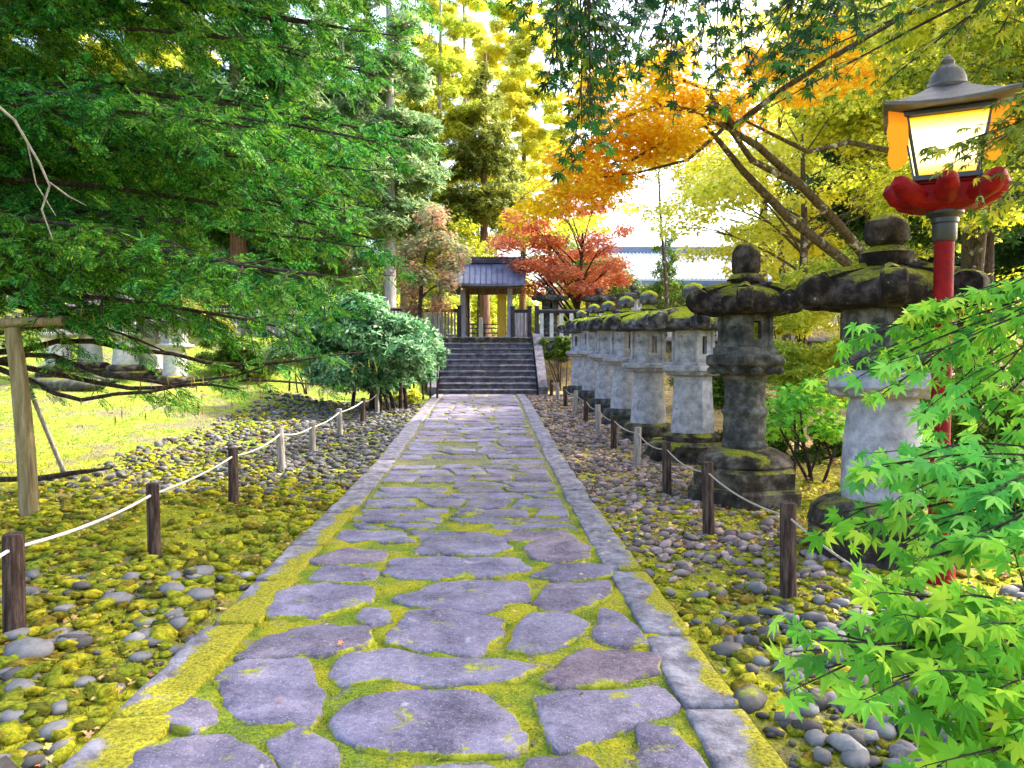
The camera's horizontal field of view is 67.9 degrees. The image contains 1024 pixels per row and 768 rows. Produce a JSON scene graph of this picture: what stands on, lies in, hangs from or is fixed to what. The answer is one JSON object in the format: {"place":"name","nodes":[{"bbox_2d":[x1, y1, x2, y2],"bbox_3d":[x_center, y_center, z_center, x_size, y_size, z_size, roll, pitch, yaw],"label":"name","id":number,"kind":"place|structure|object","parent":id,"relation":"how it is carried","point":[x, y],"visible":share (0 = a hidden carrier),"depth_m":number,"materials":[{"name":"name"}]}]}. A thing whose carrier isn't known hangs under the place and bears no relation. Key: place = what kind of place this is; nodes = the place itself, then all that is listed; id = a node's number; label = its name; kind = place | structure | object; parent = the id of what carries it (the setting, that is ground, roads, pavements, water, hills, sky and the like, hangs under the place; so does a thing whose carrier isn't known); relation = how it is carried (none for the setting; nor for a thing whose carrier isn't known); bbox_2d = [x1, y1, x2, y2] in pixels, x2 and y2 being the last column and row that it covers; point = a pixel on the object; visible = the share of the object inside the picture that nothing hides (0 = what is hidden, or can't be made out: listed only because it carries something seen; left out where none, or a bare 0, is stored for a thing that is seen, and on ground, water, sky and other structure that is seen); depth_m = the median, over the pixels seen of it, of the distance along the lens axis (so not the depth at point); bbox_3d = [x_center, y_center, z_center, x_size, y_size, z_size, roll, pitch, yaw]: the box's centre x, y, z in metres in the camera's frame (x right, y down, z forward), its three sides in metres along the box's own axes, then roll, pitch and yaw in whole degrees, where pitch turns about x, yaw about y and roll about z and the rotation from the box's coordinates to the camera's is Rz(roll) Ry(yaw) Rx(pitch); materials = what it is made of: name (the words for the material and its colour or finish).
{"place":"outdoors","nodes":[
{"label":"outdoors","id":0,"kind":"place"},
{"bbox_2d":[0,567,254,767],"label":"gravel","id":1,"kind":"structure","parent":0,"point":[178,620],"depth_m":4.39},
{"bbox_2d":[127,394,710,767],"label":"path","id":2,"kind":"structure","parent":0,"point":[441,674],"depth_m":4.08,"materials":[{"name":"stone"}]},
{"bbox_2d":[15,0,922,301],"label":"sky","id":3,"kind":"structure","parent":0,"point":[639,238],"materials":[{"name":"white"}]},
{"bbox_2d":[0,285,1023,767],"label":"ground","id":4,"kind":"structure","parent":0,"point":[764,675],"depth_m":10.36,"materials":[{"name":"plant"}]},
{"bbox_2d":[1,532,26,633],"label":"rope post","id":5,"kind":"object","parent":4,"relation":"on","point":[13,592],"visible":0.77,"depth_m":4.28,"materials":[{"name":"brown wood"}]},
{"bbox_2d":[2,637,54,658],"bbox_3d":[-2.563,1.418,4.035,0.262,0.130,0.210,2,3,37],"label":"cobble","id":6,"kind":"object","parent":4,"relation":"on","point":[25,647],"visible":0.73,"depth_m":3.98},
{"bbox_2d":[0,316,66,515],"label":"support pole","id":7,"kind":"object","parent":4,"relation":"on","point":[27,478],"visible":0.86,"depth_m":7.41,"materials":[{"name":"brown wood"}]},
{"bbox_2d":[29,384,71,471],"bbox_3d":[-5.946,0.583,9.755,0.131,1.408,0.712,0,2,10],"label":"prop stick","id":8,"kind":"object","parent":4,"relation":"on","point":[49,437],"visible":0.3,"depth_m":9.76,"materials":[{"name":"grey wood"}]},
{"bbox_2d":[0,467,111,481],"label":"fallen branch","id":9,"kind":"object","parent":4,"relation":"on","point":[48,476],"visible":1,"depth_m":9.12,"materials":[{"name":"wood"}]},
{"bbox_2d":[28,296,84,377],"bbox_3d":[-11.463,-1.197,19.205,1.527,2.161,1.394,0,2,-2],"label":"stone lantern","id":10,"kind":"object","parent":4,"relation":"on","point":[52,336],"visible":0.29,"depth_m":18.94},
{"bbox_2d":[0,1,122,300],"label":"cedar tree","id":11,"kind":"object","parent":4,"relation":"on","point":[32,51],"visible":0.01,"depth_m":31.18,"materials":[{"name":"green plant"}]},
{"bbox_2d":[47,377,105,391],"bbox_3d":[-10.259,0.022,18.025,1.330,0.401,0.764,0,2,-2],"label":"rock","id":12,"kind":"object","parent":4,"relation":"on","point":[65,384],"visible":0.56,"depth_m":17.70,"materials":[{"name":"stone"}]},
{"bbox_2d":[66,293,110,372],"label":"stone lantern","id":13,"kind":"object","parent":4,"relation":"on","point":[100,366],"visible":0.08,"depth_m":19.58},
{"bbox_2d":[102,295,147,377],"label":"stone lantern","id":14,"kind":"object","parent":4,"relation":"on","point":[125,364],"visible":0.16,"depth_m":19.39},
{"bbox_2d":[0,370,269,479],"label":"grass","id":15,"kind":"structure","parent":4,"relation":"on","point":[71,467],"depth_m":13.69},
{"bbox_2d":[70,11,217,294],"bbox_3d":[-17.352,-15.057,35.235,7.947,24.202,8.384,0,2,-2],"label":"cedar tree","id":16,"kind":"object","parent":4,"relation":"on","point":[171,59],"visible":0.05,"depth_m":33.90,"materials":[{"name":"green plant"}]},
{"bbox_2d":[138,306,162,379],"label":"stone lantern","id":17,"kind":"object","parent":4,"relation":"on","point":[158,358],"visible":0.2,"depth_m":20.01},
{"bbox_2d":[146,483,161,558],"bbox_3d":[-2.849,1.190,6.053,0.104,0.800,0.112,0,2,-2],"label":"rope post","id":18,"kind":"object","parent":4,"relation":"on","point":[153,524],"visible":0.77,"depth_m":6.01,"materials":[{"name":"brown wood"}]},
{"bbox_2d":[0,394,376,557],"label":"rope","id":19,"kind":"object","parent":18,"relation":"attached to","point":[5,552],"visible":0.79,"depth_m":5.79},
{"bbox_2d":[142,313,196,387],"bbox_3d":[-8.832,-0.948,19.902,1.409,2.161,1.527,0,2,-2],"label":"stone lantern","id":20,"kind":"object","parent":4,"relation":"on","point":[171,370],"visible":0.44,"depth_m":19.64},
{"bbox_2d":[0,477,352,767],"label":"moss cushions","id":21,"kind":"object","parent":4,"relation":"on","point":[67,670],"visible":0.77,"depth_m":5.28,"materials":[{"name":"plant"}]},
{"bbox_2d":[0,467,355,767],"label":"moss tufts","id":22,"kind":"object","parent":4,"relation":"on","point":[201,628],"visible":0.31,"depth_m":6.61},
{"bbox_2d":[0,472,361,766],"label":"fallen leaves","id":23,"kind":"object","parent":4,"relation":"on","point":[48,745],"visible":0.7,"depth_m":5.44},
{"bbox_2d":[0,372,382,490],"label":"fallen leaves","id":24,"kind":"object","parent":4,"relation":"on","point":[53,470],"visible":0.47,"depth_m":13.29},
{"bbox_2d":[158,293,240,336],"bbox_3d":[-11.068,-2.255,26.048,3.568,1.884,2.170,0,2,-2],"label":"shrub","id":25,"kind":"object","parent":4,"relation":"on","point":[225,320],"visible":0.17,"depth_m":25.68,"materials":[{"name":"green plant"}]},
{"bbox_2d":[0,390,418,507],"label":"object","id":26,"kind":"structure","parent":4,"relation":"on","point":[279,503],"depth_m":11.02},
{"bbox_2d":[0,390,423,501],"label":"gravel","id":27,"kind":"structure","parent":4,"relation":"on","point":[360,450],"depth_m":12.24,"materials":[{"name":"gravel"}]},
{"bbox_2d":[108,0,330,331],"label":"cedar tree","id":28,"kind":"object","parent":4,"relation":"on","point":[236,243],"visible":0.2,"depth_m":29.45,"materials":[{"name":"green plant"}]},
{"bbox_2d":[193,331,273,377],"bbox_3d":[-8.341,-0.891,23.315,2.799,1.521,1.821,0,2,-11],"label":"shrub","id":29,"kind":"object","parent":4,"relation":"on","point":[223,354],"visible":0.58,"depth_m":22.94,"materials":[{"name":"green plant"}]},
{"bbox_2d":[228,448,238,505],"bbox_3d":[-2.928,1.071,7.984,0.110,0.801,0.117,0,2,-2],"label":"rope post","id":30,"kind":"object","parent":4,"relation":"on","point":[233,491],"visible":0.77,"depth_m":7.94,"materials":[{"name":"brown wood"}]},
{"bbox_2d":[60,394,442,767],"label":"kerb","id":31,"kind":"structure","parent":4,"relation":"on","point":[181,677],"depth_m":4.10,"materials":[{"name":"stone"}]},
{"bbox_2d":[0,0,509,423],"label":"conifer","id":32,"kind":"object","parent":4,"relation":"on","point":[35,125],"visible":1,"depth_m":7.93,"materials":[{"name":"green plant"}]},
{"bbox_2d":[199,0,359,337],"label":"cedar tree","id":33,"kind":"object","parent":4,"relation":"on","point":[323,269],"visible":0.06,"depth_m":35.10,"materials":[{"name":"green plant"}]},
{"bbox_2d":[257,324,317,394],"bbox_3d":[-5.904,-0.899,21.702,2.784,2.485,2.106,0,2,-2],"label":"shrub","id":34,"kind":"object","parent":4,"relation":"on","point":[271,355],"visible":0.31,"depth_m":21.25,"materials":[{"name":"green plant"}]},
{"bbox_2d":[286,0,400,300],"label":"cedar tree","id":35,"kind":"object","parent":4,"relation":"on","point":[370,285],"visible":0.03,"depth_m":43.60,"materials":[{"name":"green plant"}]},
{"bbox_2d":[294,0,406,300],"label":"cedar tree","id":36,"kind":"object","parent":4,"relation":"on","point":[349,52],"visible":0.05,"depth_m":36.48,"materials":[{"name":"green plant"}]},
{"bbox_2d":[293,289,444,412],"bbox_3d":[-3.597,-0.762,18.249,4.084,3.014,4.160,0,2,-2],"label":"bush","id":37,"kind":"object","parent":4,"relation":"on","point":[400,348],"visible":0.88,"depth_m":17.21,"materials":[{"name":"green plant"}]},
{"bbox_2d":[309,0,454,313],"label":"cedar tree","id":38,"kind":"object","parent":4,"relation":"on","point":[399,223],"visible":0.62,"depth_m":32.77,"materials":[{"name":"green plant"}]},
{"bbox_2d":[387,201,474,321],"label":"maple tree","id":39,"kind":"object","parent":4,"relation":"on","point":[430,216],"visible":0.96,"depth_m":26.82,"materials":[{"name":"orange plant"}]},
{"bbox_2d":[375,206,494,333],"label":"broadleaf tree","id":40,"kind":"object","parent":4,"relation":"on","point":[461,227],"visible":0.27,"depth_m":37.16,"materials":[{"name":"yellow plant"}]},
{"bbox_2d":[393,0,490,326],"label":"broadleaf tree","id":41,"kind":"object","parent":4,"relation":"on","point":[440,62],"visible":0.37,"depth_m":38.58,"materials":[{"name":"yellow plant"}]},
{"bbox_2d":[422,305,461,336],"bbox_3d":[-2.792,-2.276,29.062,1.750,1.450,0.190,0,2,-2],"label":"wooden fence","id":42,"kind":"object","parent":4,"relation":"on","point":[447,331],"visible":0.39,"depth_m":29.04,"materials":[{"name":"grey wood"}]},
{"bbox_2d":[76,242,837,336],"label":"woodland edge","id":43,"kind":"object","parent":4,"relation":"on","point":[493,305],"visible":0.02,"depth_m":78.87,"materials":[{"name":"yellow plant"}]},
{"bbox_2d":[412,0,527,336],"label":"broadleaf tree","id":44,"kind":"object","parent":4,"relation":"on","point":[479,36],"visible":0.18,"depth_m":56.10,"materials":[{"name":"yellow plant"}]},
{"bbox_2d":[423,53,542,336],"bbox_3d":[-1.917,-9.488,39.472,6.274,15.203,5.873,1,2,25],"label":"cedar tree","id":45,"kind":"object","parent":4,"relation":"on","point":[484,200],"visible":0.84,"depth_m":38.63,"materials":[{"name":"green plant"}]},
{"bbox_2d":[447,254,525,337],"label":"temple gate","id":46,"kind":"structure","parent":4,"relation":"on","point":[488,276],"depth_m":29.11,"materials":[{"name":"grey wood"}]},
{"bbox_2d":[497,294,505,336],"bbox_3d":[-0.390,-2.625,29.436,0.360,1.720,0.074,-1,2,-16],"label":"door","id":47,"kind":"structure","parent":46,"relation":"in","point":[501,298],"depth_m":29.42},
{"bbox_2d":[427,334,547,395],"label":"stone staircase","id":48,"kind":"structure","parent":4,"relation":"on","point":[465,358],"depth_m":24.96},
{"bbox_2d":[396,211,598,336],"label":"broadleaf tree","id":49,"kind":"object","parent":4,"relation":"on","point":[559,231],"visible":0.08,"depth_m":46.09,"materials":[{"name":"plant"}]},
{"bbox_2d":[469,0,568,334],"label":"broadleaf tree","id":50,"kind":"object","parent":4,"relation":"on","point":[517,97],"visible":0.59,"depth_m":48.53,"materials":[{"name":"yellow plant"}]},
{"bbox_2d":[510,306,531,337],"bbox_3d":[0.346,-2.270,29.164,0.830,1.430,0.190,0,2,-2],"label":"wooden fence","id":51,"kind":"object","parent":4,"relation":"on","point":[515,322],"visible":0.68,"depth_m":29.12,"materials":[{"name":"grey wood"}]},
{"bbox_2d":[531,287,568,337],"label":"stone lantern","id":52,"kind":"object","parent":4,"relation":"on","point":[550,299],"visible":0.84,"depth_m":29.34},
{"bbox_2d":[531,335,570,390],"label":"shrub","id":53,"kind":"object","parent":4,"relation":"on","point":[562,347],"visible":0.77,"depth_m":26.13,"materials":[{"name":"green plant"}]},
{"bbox_2d":[481,180,635,321],"bbox_3d":[2.083,-5.152,30.705,6.688,6.871,6.150,0,2,-2],"label":"maple tree","id":54,"kind":"object","parent":4,"relation":"on","point":[561,271],"visible":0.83,"depth_m":30.19,"materials":[{"name":"red plant"}]},
{"bbox_2d":[508,0,613,336],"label":"broadleaf tree","id":55,"kind":"object","parent":4,"relation":"on","point":[560,132],"visible":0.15,"depth_m":64.74,"materials":[{"name":"yellow plant"}]},
{"bbox_2d":[488,156,648,286],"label":"broadleaf tree","id":56,"kind":"object","parent":4,"relation":"on","point":[595,219],"visible":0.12,"depth_m":61.28,"materials":[{"name":"yellow plant"}]},
{"bbox_2d":[556,310,586,394],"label":"stone lantern","id":57,"kind":"object","parent":4,"relation":"on","point":[577,365],"visible":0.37,"depth_m":23.02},
{"bbox_2d":[565,304,599,401],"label":"stone lantern","id":58,"kind":"object","parent":4,"relation":"on","point":[589,369],"visible":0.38,"depth_m":20.25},
{"bbox_2d":[533,244,648,316],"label":"broadleaf tree","id":59,"kind":"object","parent":4,"relation":"on","point":[613,289],"visible":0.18,"depth_m":43.17,"materials":[{"name":"red plant"}]},
{"bbox_2d":[576,301,615,413],"bbox_3d":[2.273,-0.588,17.975,1.466,2.743,1.578,0,2,-2],"label":"stone lantern","id":60,"kind":"object","parent":4,"relation":"on","point":[603,386],"visible":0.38,"depth_m":17.74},
{"bbox_2d":[588,296,634,426],"bbox_3d":[2.337,-0.432,15.581,1.575,2.744,1.539,0,2,-2],"label":"stone lantern","id":61,"kind":"object","parent":4,"relation":"on","point":[621,394],"visible":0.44,"depth_m":15.34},
{"bbox_2d":[604,290,670,443],"bbox_3d":[2.421,-0.258,13.489,1.617,2.799,1.589,0,2,-2],"label":"stone lantern","id":62,"kind":"object","parent":4,"relation":"on","point":[648,361],"visible":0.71,"depth_m":13.24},
{"bbox_2d":[516,394,787,767],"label":"kerb","id":63,"kind":"structure","parent":4,"relation":"on","point":[725,729],"depth_m":4.06,"materials":[{"name":"stone"}]},
{"bbox_2d":[642,219,686,309],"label":"fir tree","id":64,"kind":"object","parent":4,"relation":"on","point":[658,287],"visible":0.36,"depth_m":37.69,"materials":[{"name":"green plant"}]},
{"bbox_2d":[662,441,671,494],"bbox_3d":[1.765,1.065,8.656,0.114,0.821,0.110,0,2,-2],"label":"rope post","id":65,"kind":"object","parent":4,"relation":"on","point":[666,474],"visible":0.77,"depth_m":8.61,"materials":[{"name":"brown wood"}]},
{"bbox_2d":[602,107,732,336],"bbox_3d":[6.359,-6.330,30.785,6.028,9.286,4.368,-1,2,-26],"label":"maple tree","id":66,"kind":"object","parent":4,"relation":"on","point":[677,174],"visible":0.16,"depth_m":30.86,"materials":[{"name":"yellow plant"}]},
{"bbox_2d":[642,282,722,464],"bbox_3d":[2.708,-0.124,11.396,1.482,2.783,1.578,0,2,-2],"label":"stone lantern","id":67,"kind":"object","parent":4,"relation":"on","point":[691,435],"visible":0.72,"depth_m":11.13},
{"bbox_2d":[534,306,839,336],"bbox_3d":[6.495,-2.170,27.767,11.390,1.330,0.190,0,2,-2],"label":"stone fence","id":68,"kind":"object","parent":4,"relation":"on","point":[561,312],"visible":0.13,"depth_m":27.59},
{"bbox_2d":[602,246,772,336],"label":"temple hall","id":69,"kind":"structure","parent":4,"relation":"on","point":[701,272],"depth_m":53.38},
{"bbox_2d":[543,337,834,362],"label":"retaining wall","id":70,"kind":"structure","parent":4,"relation":"on","point":[811,340],"depth_m":27.10,"materials":[{"name":"stone"}]},
{"bbox_2d":[505,0,908,185],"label":"maple branch","id":71,"kind":"object","parent":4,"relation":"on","point":[594,54],"visible":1,"depth_m":3.39,"materials":[{"name":"green plant"}]},
{"bbox_2d":[526,394,889,605],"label":"gravel","id":72,"kind":"structure","parent":4,"relation":"on","point":[730,537],"depth_m":7.89,"materials":[{"name":"grey stone"}]},
{"bbox_2d":[701,461,714,535],"bbox_3d":[1.732,1.117,6.705,0.130,0.861,0.110,0,2,-2],"label":"rope post","id":73,"kind":"object","parent":4,"relation":"on","point":[708,514],"visible":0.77,"depth_m":6.66,"materials":[{"name":"brown wood"}]},
{"bbox_2d":[552,383,945,612],"bbox_3d":[1.598,0.487,12.756,0.194,0.390,19.457,0,2,-2],"label":"rope","id":74,"kind":"object","parent":73,"relation":"attached to","point":[804,530],"visible":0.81,"depth_m":5.66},
{"bbox_2d":[667,375,771,408],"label":"shrub","id":75,"kind":"object","parent":4,"relation":"on","point":[718,383],"visible":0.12,"depth_m":18.61,"materials":[{"name":"green plant"}]},
{"bbox_2d":[495,0,949,266],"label":"maple tree","id":76,"kind":"object","parent":4,"relation":"on","point":[675,142],"visible":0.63,"depth_m":8.88,"materials":[{"name":"orange plant"}]},
{"bbox_2d":[685,242,802,510],"bbox_3d":[2.585,-0.079,8.444,1.374,2.977,1.332,0,2,-2],"label":"stone lantern","id":77,"kind":"object","parent":4,"relation":"on","point":[749,464],"visible":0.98,"depth_m":8.17,"materials":[{"name":"stone"}]},
{"bbox_2d":[681,0,830,281],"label":"maple tree","id":78,"kind":"object","parent":4,"relation":"on","point":[762,15],"visible":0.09,"depth_m":33.47,"materials":[{"name":"yellow plant"}]},
{"bbox_2d":[668,96,850,356],"bbox_3d":[8.241,-4.285,24.073,7.078,9.338,6.216,0,2,-2],"label":"maple tree","id":79,"kind":"object","parent":4,"relation":"on","point":[778,126],"visible":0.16,"depth_m":24.02,"materials":[{"name":"yellow plant"}]},
{"bbox_2d":[631,70,911,417],"bbox_3d":[6.475,-2.963,16.672,7.728,7.621,6.282,0,2,-2],"label":"maple tree","id":80,"kind":"object","parent":4,"relation":"on","point":[711,193],"visible":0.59,"depth_m":16.49,"materials":[{"name":"yellow plant"}]},
{"bbox_2d":[529,394,1021,615],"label":"fallen leaves","id":81,"kind":"object","parent":4,"relation":"on","point":[724,544],"visible":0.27,"depth_m":7.49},
{"bbox_2d":[716,418,842,465],"bbox_3d":[4.455,0.880,10.993,2.866,0.815,1.111,0,2,-2],"label":"shrub","id":82,"kind":"object","parent":4,"relation":"on","point":[781,444],"visible":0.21,"depth_m":10.97,"materials":[{"name":"green plant"}]},
{"bbox_2d":[780,501,796,598],"bbox_3d":[1.789,1.186,4.917,0.114,0.840,0.110,0,2,-2],"label":"rope post","id":83,"kind":"object","parent":4,"relation":"on","point":[788,567],"visible":0.77,"depth_m":4.87,"materials":[{"name":"brown wood"}]},
{"bbox_2d":[754,269,839,436],"bbox_3d":[4.964,-0.516,13.608,2.356,3.104,2.264,0,2,-2],"label":"shrub","id":84,"kind":"object","parent":4,"relation":"on","point":[820,315],"visible":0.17,"depth_m":13.42,"materials":[{"name":"yellow plant"}]},
{"bbox_2d":[588,487,1019,767],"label":"moss tufts","id":85,"kind":"object","parent":4,"relation":"on","point":[764,615],"visible":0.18,"depth_m":5.14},
{"bbox_2d":[765,309,846,449],"bbox_3d":[4.801,-0.068,12.232,1.983,2.369,2.148,0,2,-2],"label":"shrub","id":86,"kind":"object","parent":4,"relation":"on","point":[800,364],"visible":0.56,"depth_m":11.84,"materials":[{"name":"green plant"}]},
{"bbox_2d":[589,478,1023,767],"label":"moss cushions","id":87,"kind":"object","parent":4,"relation":"on","point":[747,653],"visible":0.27,"depth_m":4.94,"materials":[{"name":"plant"}]},
{"bbox_2d":[765,377,849,483],"bbox_3d":[3.595,0.604,9.564,1.445,1.403,1.098,0,2,9],"label":"shrub","id":88,"kind":"object","parent":4,"relation":"on","point":[783,402],"visible":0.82,"depth_m":9.48,"materials":[{"name":"green plant"}]},
{"bbox_2d":[667,581,1023,767],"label":"gravel","id":89,"kind":"structure","parent":4,"relation":"on","point":[751,698],"depth_m":3.74,"materials":[{"name":"stone"}]},
{"bbox_2d":[840,749,869,767],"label":"cobble","id":90,"kind":"object","parent":4,"relation":"on","point":[860,758],"visible":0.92,"depth_m":2.96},
{"bbox_2d":[865,716,897,740],"bbox_3d":[1.560,1.457,3.218,0.127,0.075,0.161,0,2,-2],"label":"cobble","id":91,"kind":"object","parent":4,"relation":"on","point":[872,723],"visible":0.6,"depth_m":3.17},
{"bbox_2d":[764,0,1004,247],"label":"maple tree","id":92,"kind":"object","parent":4,"relation":"on","point":[862,124],"visible":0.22,"depth_m":16.97,"materials":[{"name":"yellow plant"}]},
{"bbox_2d":[768,68,1001,261],"bbox_3d":[12.900,-5.578,24.134,9.715,11.340,6.878,0,2,-2],"label":"maple tree","id":93,"kind":"object","parent":4,"relation":"on","point":[918,254],"visible":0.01,"depth_m":23.78,"materials":[{"name":"yellow plant"}]},
{"bbox_2d":[774,2,998,256],"bbox_3d":[10.016,-6.493,20.503,5.580,14.202,4.871,1,2,24],"label":"tree","id":94,"kind":"object","parent":4,"relation":"on","point":[856,227],"visible":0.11,"depth_m":20.20,"materials":[{"name":"yellow plant"}]},
{"bbox_2d":[795,213,990,570],"bbox_3d":[2.972,0.071,6.078,1.469,2.848,1.396,0,2,-2],"label":"stone lantern","id":95,"kind":"object","parent":4,"relation":"on","point":[886,280],"visible":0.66,"depth_m":5.84,"materials":[{"name":"stone"}]},
{"bbox_2d":[763,266,1023,767],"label":"maple sapling","id":96,"kind":"object","parent":4,"relation":"on","point":[964,654],"visible":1,"depth_m":1.93,"materials":[{"name":"green plant"}]},
{"bbox_2d":[798,31,1023,407],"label":"maple tree","id":97,"kind":"object","parent":4,"relation":"on","point":[978,262],"visible":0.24,"depth_m":13.20,"materials":[{"name":"yellow plant"}]},
{"bbox_2d":[847,0,1023,396],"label":"maple tree","id":98,"kind":"object","parent":4,"relation":"on","point":[919,37],"visible":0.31,"depth_m":13.24,"materials":[{"name":"yellow plant"}]},
{"bbox_2d":[852,47,1023,371],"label":"tree","id":99,"kind":"object","parent":4,"relation":"on","point":[989,257],"visible":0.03,"depth_m":18.26,"materials":[{"name":"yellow plant"}]},
{"bbox_2d":[873,0,1023,211],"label":"maple tree","id":100,"kind":"object","parent":4,"relation":"on","point":[1017,76],"visible":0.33,"depth_m":9.97,"materials":[{"name":"yellow plant"}]},
{"bbox_2d":[882,55,1023,584],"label":"street lamp","id":101,"kind":"object","parent":4,"relation":"on","point":[944,106],"visible":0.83,"depth_m":5.12,"materials":[{"name":"red paint"}]},
{"bbox_2d":[916,90,1023,230],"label":"maple branch","id":102,"kind":"object","parent":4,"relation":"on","point":[1010,131],"visible":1,"depth_m":3.54,"materials":[{"name":"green plant"}]},
{"bbox_2d":[920,336,1023,486],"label":"shrub","id":103,"kind":"object","parent":4,"relation":"on","point":[990,432],"visible":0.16,"depth_m":8.69,"materials":[{"name":"green plant"}]},
{"bbox_2d":[954,223,1023,285],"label":"tree","id":104,"kind":"object","parent":4,"relation":"on","point":[1005,254],"visible":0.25,"depth_m":33.84,"materials":[{"name":"green plant"}]},
{"bbox_2d":[733,0,1023,131],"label":"maple branch","id":105,"kind":"object","parent":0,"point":[957,37],"visible":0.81,"depth_m":5.18,"materials":[{"name":"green plant"}]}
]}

